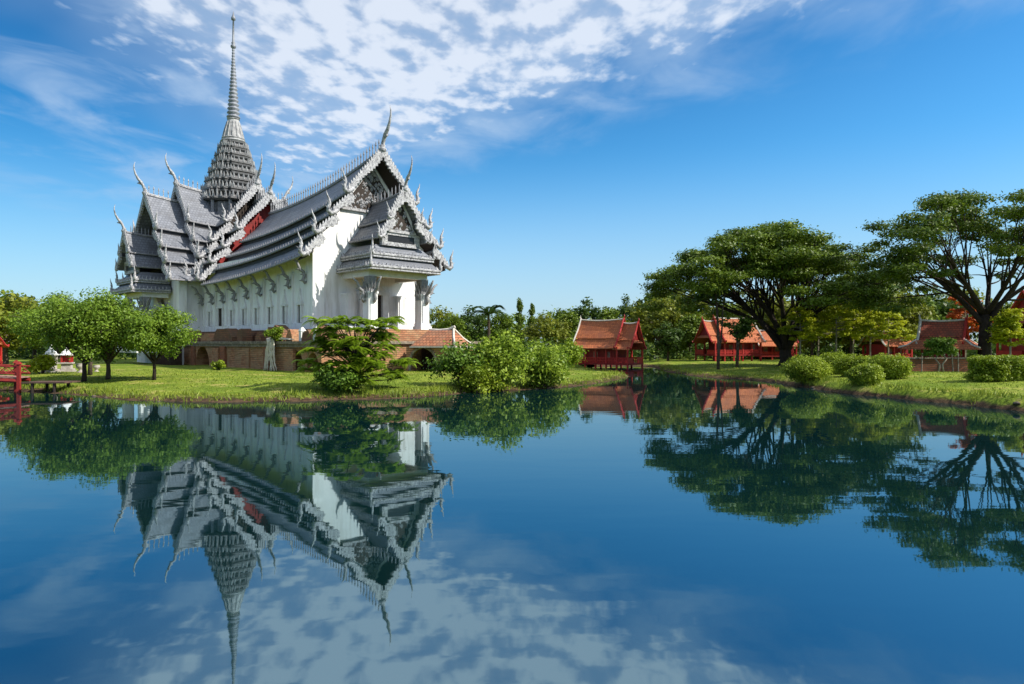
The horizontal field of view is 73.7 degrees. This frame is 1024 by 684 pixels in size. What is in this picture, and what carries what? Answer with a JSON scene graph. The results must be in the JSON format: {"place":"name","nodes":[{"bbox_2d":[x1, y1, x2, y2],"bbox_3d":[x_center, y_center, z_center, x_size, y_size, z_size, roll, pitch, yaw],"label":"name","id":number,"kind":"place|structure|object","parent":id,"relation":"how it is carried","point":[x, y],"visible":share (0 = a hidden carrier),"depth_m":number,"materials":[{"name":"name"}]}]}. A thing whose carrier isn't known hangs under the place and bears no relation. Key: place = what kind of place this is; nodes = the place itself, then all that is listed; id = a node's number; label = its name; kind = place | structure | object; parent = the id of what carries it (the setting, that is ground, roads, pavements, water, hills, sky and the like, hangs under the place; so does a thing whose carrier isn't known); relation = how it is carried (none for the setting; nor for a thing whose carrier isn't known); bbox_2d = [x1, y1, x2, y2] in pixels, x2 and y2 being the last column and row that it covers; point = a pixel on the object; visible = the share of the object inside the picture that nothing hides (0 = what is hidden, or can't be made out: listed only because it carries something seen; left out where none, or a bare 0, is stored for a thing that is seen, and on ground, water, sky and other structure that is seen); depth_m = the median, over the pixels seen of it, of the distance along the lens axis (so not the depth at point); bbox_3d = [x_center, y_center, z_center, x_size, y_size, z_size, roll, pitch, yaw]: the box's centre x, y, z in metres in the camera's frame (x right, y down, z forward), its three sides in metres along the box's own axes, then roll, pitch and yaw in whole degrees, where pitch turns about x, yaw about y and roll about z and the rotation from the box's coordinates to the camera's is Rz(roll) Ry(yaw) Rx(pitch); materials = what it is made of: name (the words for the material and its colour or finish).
{"place":"outdoors","nodes":[
{"label":"outdoors","id":0,"kind":"place"},
{"bbox_2d":[0,337,9,363],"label":"red house","id":1,"kind":"structure","parent":0,"point":[3,344],"depth_m":53.72,"materials":[{"name":"red wood"}]},
{"bbox_2d":[0,366,1023,683],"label":"water","id":2,"kind":"structure","parent":0,"point":[644,524],"depth_m":8.34,"materials":[{"name":"teal liquid"}]},
{"bbox_2d":[0,343,1023,410],"bbox_3d":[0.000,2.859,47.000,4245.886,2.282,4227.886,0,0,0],"label":"ground","id":3,"kind":"structure","parent":0,"point":[129,364],"depth_m":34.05,"materials":[{"name":"green plant"}]},
{"bbox_2d":[0,360,30,392],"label":"footbridge","id":4,"kind":"object","parent":3,"relation":"on","point":[17,378],"visible":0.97,"depth_m":32.37,"materials":[{"name":"red wood"}]},
{"bbox_2d":[0,289,37,357],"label":"tree","id":5,"kind":"object","parent":3,"relation":"on","point":[5,296],"visible":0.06,"depth_m":83.93,"materials":[{"name":"green plant"}]},
{"bbox_2d":[0,291,40,363],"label":"tree","id":6,"kind":"object","parent":3,"relation":"on","point":[5,305],"visible":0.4,"depth_m":59.56,"materials":[{"name":"green plant"}]},
{"bbox_2d":[4,296,46,362],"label":"tree","id":7,"kind":"object","parent":3,"relation":"on","point":[34,351],"visible":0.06,"depth_m":65.69,"materials":[{"name":"green plant"}]},
{"bbox_2d":[22,352,59,373],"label":"flowering bush","id":8,"kind":"object","parent":3,"relation":"on","point":[42,363],"visible":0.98,"depth_m":41.85,"materials":[{"name":"green plant"}]},
{"bbox_2d":[0,290,92,374],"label":"round tree","id":9,"kind":"object","parent":3,"relation":"on","point":[31,337],"visible":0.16,"depth_m":40.04,"materials":[{"name":"green plant"}]},
{"bbox_2d":[40,347,60,372],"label":"spirit house","id":10,"kind":"structure","parent":3,"relation":"on","point":[54,354],"depth_m":43.83,"materials":[{"name":"stone"}]},
{"bbox_2d":[21,381,80,392],"bbox_3d":[-21.961,2.590,32.551,1.970,1.420,1.300,0,0,-3],"label":"landing stage","id":11,"kind":"object","parent":3,"relation":"on","point":[32,383],"visible":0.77,"depth_m":31.97,"materials":[{"name":"brown wood"}]},
{"bbox_2d":[38,292,65,358],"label":"tree","id":12,"kind":"object","parent":3,"relation":"on","point":[57,350],"depth_m":77.84,"materials":[{"name":"green plant"}]},
{"bbox_2d":[59,350,76,371],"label":"spirit house","id":13,"kind":"structure","parent":3,"relation":"on","point":[66,364],"depth_m":45.26,"materials":[{"name":"stone"}]},
{"bbox_2d":[14,286,140,381],"bbox_3d":[-22.674,-0.418,35.631,5.082,5.114,5.770,0,0,0],"label":"round tree","id":14,"kind":"object","parent":3,"relation":"on","point":[56,314],"visible":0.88,"depth_m":34.68,"materials":[{"name":"green plant"}]},
{"bbox_2d":[75,363,81,372],"bbox_3d":[-27.811,1.690,44.000,0.560,0.602,0.546,0,0,0],"label":"garden urn","id":15,"kind":"object","parent":3,"relation":"on","point":[79,366],"visible":0.65,"depth_m":43.82,"materials":[{"name":"stone"}]},
{"bbox_2d":[93,365,99,371],"bbox_3d":[-27.389,1.751,45.000,0.440,0.473,0.429,0,0,0],"label":"garden urn","id":16,"kind":"object","parent":3,"relation":"on","point":[96,367],"visible":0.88,"depth_m":44.87,"materials":[{"name":"stone"}]},
{"bbox_2d":[55,291,154,379],"bbox_3d":[-21.953,-0.304,37.058,5.594,4.758,5.973,0,0,-24],"label":"round tree","id":17,"kind":"object","parent":3,"relation":"on","point":[105,305],"visible":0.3,"depth_m":36.03,"materials":[{"name":"green plant"}]},
{"bbox_2d":[107,301,200,379],"bbox_3d":[-19.137,-0.063,36.468,4.334,4.295,4.618,0,0,41],"label":"round tree","id":18,"kind":"object","parent":3,"relation":"on","point":[143,333],"visible":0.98,"depth_m":35.78,"materials":[{"name":"green plant"}]},
{"bbox_2d":[210,360,225,369],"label":"young plant","id":19,"kind":"object","parent":3,"relation":"on","point":[218,364],"visible":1,"depth_m":47.78,"materials":[{"name":"green plant"}]},
{"bbox_2d":[110,12,453,364],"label":"temple","id":20,"kind":"structure","parent":3,"relation":"on","point":[231,243],"depth_m":53.94,"materials":[{"name":"white paint"}]},
{"bbox_2d":[150,298,162,315],"bbox_3d":[-33.041,-2.300,63.560,2.700,3.900,0.360,0,0,45],"label":"door","id":21,"kind":"structure","parent":20,"relation":"in","point":[157,300],"depth_m":63.38,"materials":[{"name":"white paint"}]},
{"bbox_2d":[207,298,212,325],"bbox_3d":[-26.755,-2.640,60.426,0.820,2.520,0.200,0,0,45],"label":"window","id":22,"kind":"structure","parent":20,"relation":"in","point":[210,310],"depth_m":60.36,"materials":[{"name":"white paint"}]},
{"bbox_2d":[216,294,223,325],"bbox_3d":[-25.108,-2.765,58.779,0.200,2.770,1.320,0,0,-45],"label":"window","id":23,"kind":"structure","parent":20,"relation":"in","point":[220,308],"depth_m":58.82,"materials":[{"name":"white paint"}]},
{"bbox_2d":[228,295,234,325],"bbox_3d":[-23.460,-2.640,57.131,0.820,2.520,0.200,0,0,45],"label":"window","id":24,"kind":"structure","parent":20,"relation":"in","point":[232,309],"depth_m":57.06,"materials":[{"name":"white paint"}]},
{"bbox_2d":[240,294,246,324],"bbox_3d":[-21.813,-2.640,55.483,0.820,2.520,0.200,0,0,45],"label":"window","id":25,"kind":"structure","parent":20,"relation":"in","point":[243,308],"depth_m":55.40,"materials":[{"name":"white paint"}]},
{"bbox_2d":[253,294,259,324],"bbox_3d":[-20.165,-2.640,53.835,0.820,2.520,0.200,0,0,45],"label":"window","id":26,"kind":"structure","parent":20,"relation":"in","point":[256,307],"depth_m":53.84,"materials":[{"name":"white paint"}]},
{"bbox_2d":[266,291,272,323],"bbox_3d":[-18.518,-2.640,52.188,0.820,2.520,0.200,0,0,45],"label":"window","id":27,"kind":"structure","parent":20,"relation":"in","point":[269,306],"depth_m":52.13,"materials":[{"name":"white paint"}]},
{"bbox_2d":[280,289,287,322],"bbox_3d":[-16.870,-2.640,50.541,0.200,2.520,0.820,0,0,-45],"label":"window","id":28,"kind":"structure","parent":20,"relation":"in","point":[284,305],"depth_m":50.42,"materials":[{"name":"white paint"}]},
{"bbox_2d":[295,288,303,322],"bbox_3d":[-15.223,-2.640,48.891,0.200,2.520,0.820,0,0,-45],"label":"window","id":29,"kind":"structure","parent":20,"relation":"in","point":[299,305],"depth_m":48.87,"materials":[{"name":"white paint"}]},
{"bbox_2d":[356,281,389,328],"bbox_3d":[-10.336,-2.850,50.936,0.360,3.900,2.700,0,0,45],"label":"door","id":30,"kind":"structure","parent":20,"relation":"in","point":[383,295],"depth_m":51.41,"materials":[{"name":"white paint"}]},
{"bbox_2d":[156,325,479,371],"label":"brick terrace","id":31,"kind":"structure","parent":3,"relation":"on","point":[237,348],"depth_m":50.70,"materials":[{"name":"brown brick"}]},
{"bbox_2d":[264,326,283,341],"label":"parapet bush","id":32,"kind":"object","parent":31,"relation":"on","point":[275,332],"visible":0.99,"depth_m":47.00,"materials":[{"name":"green plant"}]},
{"bbox_2d":[263,337,294,370],"bbox_3d":[-15.991,0.877,46.905,3.743,2.528,0.575,0,0,44],"label":"tree root","id":33,"kind":"object","parent":31,"relation":"attached to","point":[270,350],"visible":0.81,"depth_m":47.30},
{"bbox_2d":[310,364,367,391],"bbox_3d":[-7.224,1.719,29.537,2.397,1.588,2.793,0,0,31],"label":"leafy bush","id":34,"kind":"object","parent":3,"relation":"on","point":[324,376],"visible":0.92,"depth_m":28.89,"materials":[{"name":"green plant"}]},
{"bbox_2d":[292,315,419,389],"bbox_3d":[-7.076,0.501,30.956,5.969,3.393,4.961,0,0,0],"label":"feathery tree","id":35,"kind":"object","parent":3,"relation":"on","point":[356,350],"visible":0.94,"depth_m":30.09,"materials":[{"name":"green plant"}]},
{"bbox_2d":[406,325,470,370],"bbox_3d":[-5.032,0.524,47.280,3.764,3.351,3.613,0,0,16],"label":"brick gatehouse","id":36,"kind":"object","parent":3,"relation":"on","point":[429,343],"visible":0.69,"depth_m":46.48,"materials":[{"name":"orange tile"}]},
{"bbox_2d":[429,305,458,328],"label":"tree","id":37,"kind":"object","parent":3,"relation":"on","point":[439,315],"visible":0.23,"depth_m":87.70,"materials":[{"name":"green plant"}]},
{"bbox_2d":[436,314,472,340],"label":"tree","id":38,"kind":"object","parent":3,"relation":"on","point":[451,321],"visible":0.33,"depth_m":79.44,"materials":[{"name":"green plant"}]},
{"bbox_2d":[420,338,492,386],"bbox_3d":[-2.679,1.117,33.596,3.848,2.684,3.187,0,0,0],"label":"leafy bush","id":39,"kind":"object","parent":3,"relation":"on","point":[454,361],"visible":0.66,"depth_m":33.26,"materials":[{"name":"green plant"}]},
{"bbox_2d":[459,305,486,342],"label":"tree","id":40,"kind":"object","parent":3,"relation":"on","point":[475,331],"visible":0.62,"depth_m":88.85,"materials":[{"name":"green plant"}]},
{"bbox_2d":[456,360,509,393],"bbox_3d":[-1.322,1.814,32.517,2.768,1.865,2.231,0,0,0],"label":"leafy bush","id":41,"kind":"object","parent":3,"relation":"on","point":[476,376],"visible":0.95,"depth_m":32.18,"materials":[{"name":"green plant"}]},
{"bbox_2d":[470,305,509,339],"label":"palm tree","id":42,"kind":"object","parent":3,"relation":"on","point":[488,310],"visible":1,"depth_m":73.86,"materials":[{"name":"green plant"}]},
{"bbox_2d":[3,306,977,353],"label":"distant woods","id":43,"kind":"object","parent":3,"relation":"on","point":[523,326],"visible":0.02,"depth_m":119.78,"materials":[{"name":"green plant"}]},
{"bbox_2d":[457,326,539,388],"bbox_3d":[-0.465,0.854,34.103,4.308,3.379,4.553,0,0,41],"label":"leafy bush","id":44,"kind":"object","parent":3,"relation":"on","point":[505,362],"visible":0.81,"depth_m":33.28,"materials":[{"name":"green plant"}]},
{"bbox_2d":[479,312,522,342],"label":"tree","id":45,"kind":"object","parent":3,"relation":"on","point":[506,323],"visible":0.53,"depth_m":83.25,"materials":[{"name":"green plant"}]},
{"bbox_2d":[2,337,1000,360],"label":"undergrowth","id":46,"kind":"object","parent":3,"relation":"on","point":[686,353],"visible":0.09,"depth_m":77.80,"materials":[{"name":"green plant"}]},
{"bbox_2d":[514,297,526,342],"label":"tree","id":47,"kind":"object","parent":3,"relation":"on","point":[519,319],"visible":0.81,"depth_m":89.73,"materials":[{"name":"green plant"}]},
{"bbox_2d":[526,303,535,341],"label":"tree","id":48,"kind":"object","parent":3,"relation":"on","point":[532,311],"visible":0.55,"depth_m":95.79,"materials":[{"name":"green plant"}]},
{"bbox_2d":[518,336,571,388],"bbox_3d":[1.514,1.061,35.475,3.357,2.737,3.443,0,0,0],"label":"leafy bush","id":49,"kind":"object","parent":3,"relation":"on","point":[549,368],"visible":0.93,"depth_m":34.80,"materials":[{"name":"green plant"}]},
{"bbox_2d":[520,312,572,345],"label":"tree","id":50,"kind":"object","parent":3,"relation":"on","point":[542,327],"visible":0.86,"depth_m":81.21,"materials":[{"name":"green plant"}]},
{"bbox_2d":[548,308,579,344],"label":"tree","id":51,"kind":"object","parent":3,"relation":"on","point":[568,315],"visible":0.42,"depth_m":87.44,"materials":[{"name":"green plant"}]},
{"bbox_2d":[548,338,588,367],"bbox_3d":[4.036,0.875,49.940,3.064,2.482,2.927,0,0,18],"label":"leafy bush","id":52,"kind":"object","parent":3,"relation":"on","point":[573,349],"visible":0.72,"depth_m":49.38,"materials":[{"name":"green plant"}]},
{"bbox_2d":[570,297,601,320],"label":"tree","id":53,"kind":"object","parent":3,"relation":"on","point":[584,312],"visible":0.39,"depth_m":91.03,"materials":[{"name":"green plant"}]},
{"bbox_2d":[589,306,629,322],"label":"tree","id":54,"kind":"object","parent":3,"relation":"on","point":[608,314],"visible":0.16,"depth_m":95.41,"materials":[{"name":"green plant"}]},
{"bbox_2d":[573,314,646,367],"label":"red pavilion","id":55,"kind":"structure","parent":3,"relation":"on","point":[608,342],"depth_m":65.14,"materials":[{"name":"orange ceramic"}]},
{"bbox_2d":[615,294,635,321],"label":"tree","id":56,"kind":"object","parent":3,"relation":"on","point":[622,310],"visible":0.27,"depth_m":97.41,"materials":[{"name":"green plant"}]},
{"bbox_2d":[636,298,644,338],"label":"tree","id":57,"kind":"object","parent":3,"relation":"on","point":[640,301],"visible":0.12,"depth_m":89.82,"materials":[{"name":"green plant"}]},
{"bbox_2d":[633,293,671,342],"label":"tree","id":58,"kind":"object","parent":3,"relation":"on","point":[647,299],"visible":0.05,"depth_m":98.46,"materials":[{"name":"green plant"}]},
{"bbox_2d":[625,296,687,357],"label":"tree","id":59,"kind":"object","parent":3,"relation":"on","point":[649,324],"visible":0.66,"depth_m":80.78,"materials":[{"name":"green plant"}]},
{"bbox_2d":[650,321,685,360],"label":"tree","id":60,"kind":"object","parent":3,"relation":"on","point":[672,341],"visible":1,"depth_m":71.28,"materials":[{"name":"green plant"}]},
{"bbox_2d":[669,288,679,354],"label":"tree","id":61,"kind":"object","parent":3,"relation":"on","point":[674,298],"visible":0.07,"depth_m":89.65,"materials":[{"name":"green plant"}]},
{"bbox_2d":[674,312,707,358],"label":"tree","id":62,"kind":"object","parent":3,"relation":"on","point":[690,326],"visible":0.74,"depth_m":77.05,"materials":[{"name":"green plant"}]},
{"bbox_2d":[664,289,722,356],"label":"tree","id":63,"kind":"object","parent":3,"relation":"on","point":[705,306],"visible":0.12,"depth_m":83.15,"materials":[{"name":"green plant"}]},
{"bbox_2d":[691,277,734,369],"bbox_3d":[15.236,-1.436,52.228,3.058,7.175,3.064,0,0,-33],"label":"slim tree","id":64,"kind":"object","parent":3,"relation":"on","point":[715,296],"visible":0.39,"depth_m":51.98,"materials":[{"name":"green plant"}]},
{"bbox_2d":[710,300,736,317],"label":"tree","id":65,"kind":"object","parent":3,"relation":"on","point":[729,304],"depth_m":91.94,"materials":[{"name":"green plant"}]},
{"bbox_2d":[692,315,766,360],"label":"red pavilion","id":66,"kind":"structure","parent":3,"relation":"on","point":[706,332],"depth_m":70.63,"materials":[{"name":"orange ceramic"}]},
{"bbox_2d":[715,315,757,367],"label":"slim tree","id":67,"kind":"object","parent":3,"relation":"on","point":[742,327],"visible":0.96,"depth_m":53.35,"materials":[{"name":"green plant"}]},
{"bbox_2d":[730,288,795,358],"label":"tree","id":68,"kind":"object","parent":3,"relation":"on","point":[776,309],"visible":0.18,"depth_m":77.58,"materials":[{"name":"green plant"}]},
{"bbox_2d":[633,218,900,365],"bbox_3d":[20.859,-3.901,56.035,20.092,11.876,20.475,0,0,0],"label":"rain tree","id":69,"kind":"object","parent":3,"relation":"on","point":[785,254],"visible":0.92,"depth_m":51.82,"materials":[{"name":"green plant"}]},
{"bbox_2d":[748,330,798,359],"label":"red pavilion","id":70,"kind":"structure","parent":3,"relation":"on","point":[770,348],"depth_m":74.68,"materials":[{"name":"orange ceramic"}]},
{"bbox_2d":[777,306,826,354],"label":"layered tree","id":71,"kind":"object","parent":3,"relation":"on","point":[806,333],"visible":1,"depth_m":53.50,"materials":[{"name":"green plant"}]},
{"bbox_2d":[779,354,834,383],"bbox_3d":[15.735,1.461,36.442,2.751,1.675,2.918,0,0,0],"label":"clipped bush","id":72,"kind":"object","parent":3,"relation":"on","point":[799,369],"visible":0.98,"depth_m":36.11,"materials":[{"name":"green plant"}]},
{"bbox_2d":[786,310,837,357],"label":"tree","id":73,"kind":"object","parent":3,"relation":"on","point":[807,345],"visible":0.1,"depth_m":69.90,"materials":[{"name":"green plant"}]},
{"bbox_2d":[799,306,840,356],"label":"layered tree","id":74,"kind":"object","parent":3,"relation":"on","point":[818,315],"visible":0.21,"depth_m":56.81,"materials":[{"name":"green plant"}]},
{"bbox_2d":[819,350,848,374],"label":"clipped bush","id":75,"kind":"object","parent":3,"relation":"on","point":[829,358],"visible":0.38,"depth_m":40.61,"materials":[{"name":"green plant"}]},
{"bbox_2d":[813,301,861,351],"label":"layered tree","id":76,"kind":"object","parent":3,"relation":"on","point":[844,330],"visible":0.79,"depth_m":53.55,"materials":[{"name":"green plant"}]},
{"bbox_2d":[832,336,860,356],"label":"tree","id":77,"kind":"object","parent":3,"relation":"on","point":[839,340],"visible":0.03,"depth_m":77.14,"materials":[{"name":"green plant"}]},
{"bbox_2d":[827,300,874,353],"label":"layered tree","id":78,"kind":"object","parent":3,"relation":"on","point":[854,314],"visible":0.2,"depth_m":57.89,"materials":[{"name":"green plant"}]},
{"bbox_2d":[831,353,871,376],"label":"clipped bush","id":79,"kind":"object","parent":3,"relation":"on","point":[843,364],"visible":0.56,"depth_m":37.30,"materials":[{"name":"green plant"}]},
{"bbox_2d":[821,306,890,353],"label":"tree","id":80,"kind":"object","parent":3,"relation":"on","point":[847,341],"visible":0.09,"depth_m":67.79,"materials":[{"name":"green plant"}]},
{"bbox_2d":[844,362,885,385],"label":"clipped bush","id":81,"kind":"object","parent":3,"relation":"on","point":[866,373],"visible":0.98,"depth_m":31.38,"materials":[{"name":"green plant"}]},
{"bbox_2d":[849,307,901,359],"bbox_3d":[28.628,-0.557,54.155,4.389,5.175,3.791,0,0,0],"label":"layered tree","id":82,"kind":"object","parent":3,"relation":"on","point":[870,317],"visible":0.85,"depth_m":53.33,"materials":[{"name":"green plant"}]},
{"bbox_2d":[855,284,903,343],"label":"tree","id":83,"kind":"object","parent":3,"relation":"on","point":[890,294],"visible":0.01,"depth_m":69.17,"materials":[{"name":"green plant"}]},
{"bbox_2d":[857,324,913,356],"bbox_3d":[36.254,0.076,66.002,3.714,4.848,4.123,0,0,-12],"label":"tiled hut","id":84,"kind":"object","parent":3,"relation":"on","point":[878,346],"visible":0.39,"depth_m":64.92,"materials":[{"name":"red wood"}]},
{"bbox_2d":[864,352,913,378],"bbox_3d":[18.974,1.280,34.470,2.228,1.522,2.292,0,0,0],"label":"clipped bush","id":85,"kind":"object","parent":3,"relation":"on","point":[897,366],"visible":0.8,"depth_m":33.95,"materials":[{"name":"green plant"}]},
{"bbox_2d":[865,311,915,354],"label":"layered tree","id":86,"kind":"object","parent":3,"relation":"on","point":[897,325],"visible":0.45,"depth_m":55.36,"materials":[{"name":"green plant"}]},
{"bbox_2d":[881,255,916,293],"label":"tree","id":87,"kind":"object","parent":3,"relation":"on","point":[910,286],"visible":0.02,"depth_m":89.33,"materials":[{"name":"green plant"}]},
{"bbox_2d":[886,283,934,338],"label":"tree","id":88,"kind":"object","parent":3,"relation":"on","point":[896,287],"visible":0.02,"depth_m":68.86,"materials":[{"name":"green plant"}]},
{"bbox_2d":[886,287,938,336],"bbox_3d":[38.155,-1.623,66.144,5.728,7.365,5.665,0,0,-18],"label":"tree","id":89,"kind":"object","parent":3,"relation":"on","point":[914,323],"visible":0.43,"depth_m":64.70,"materials":[{"name":"green plant"}]},
{"bbox_2d":[813,188,1023,355],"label":"rain tree","id":90,"kind":"object","parent":3,"relation":"on","point":[908,264],"visible":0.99,"depth_m":44.14,"materials":[{"name":"green plant"}]},
{"bbox_2d":[913,291,951,356],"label":"tree","id":91,"kind":"object","parent":3,"relation":"on","point":[937,317],"visible":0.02,"depth_m":76.46,"materials":[{"name":"green plant"}]},
{"bbox_2d":[905,353,971,371],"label":"brick wall","id":92,"kind":"structure","parent":3,"relation":"on","point":[931,364],"depth_m":43.34,"materials":[{"name":"brown brick"}]},
{"bbox_2d":[898,313,981,356],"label":"open sala","id":93,"kind":"structure","parent":3,"relation":"on","point":[958,329],"depth_m":46.04,"materials":[{"name":"red tile"}]},
{"bbox_2d":[921,336,958,371],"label":"topiary tree","id":94,"kind":"object","parent":3,"relation":"on","point":[939,346],"visible":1,"depth_m":42.00,"materials":[{"name":"green plant"}]},
{"bbox_2d":[926,289,973,337],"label":"tree","id":95,"kind":"object","parent":3,"relation":"on","point":[942,306],"visible":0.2,"depth_m":78.62,"materials":[{"name":"green plant"}]},
{"bbox_2d":[946,297,982,356],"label":"layered tree","id":96,"kind":"object","parent":3,"relation":"on","point":[956,313],"visible":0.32,"depth_m":53.74,"materials":[{"name":"plant"}]},
{"bbox_2d":[931,284,1004,350],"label":"tree","id":97,"kind":"object","parent":3,"relation":"on","point":[977,293],"visible":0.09,"depth_m":83.94,"materials":[{"name":"green plant"}]},
{"bbox_2d":[962,354,1023,382],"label":"clipped hedge","id":98,"kind":"object","parent":3,"relation":"on","point":[993,368],"visible":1,"depth_m":30.54,"materials":[{"name":"green plant"}]},
{"bbox_2d":[975,301,1013,343],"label":"tree","id":99,"kind":"object","parent":3,"relation":"on","point":[1007,305],"visible":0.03,"depth_m":82.96,"materials":[{"name":"green plant"}]},
{"bbox_2d":[985,308,1023,354],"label":"layered tree","id":100,"kind":"object","parent":3,"relation":"on","point":[1008,326],"visible":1,"depth_m":43.26,"materials":[{"name":"green plant"}]},
{"bbox_2d":[996,290,1023,364],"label":"tiled house","id":101,"kind":"structure","parent":3,"relation":"on","point":[1016,350],"depth_m":56.52,"materials":[{"name":"red wood"}]},
{"bbox_2d":[0,0,1023,342],"label":"sky","id":102,"kind":"structure","parent":0,"point":[563,152],"materials":[{"name":"blue"}]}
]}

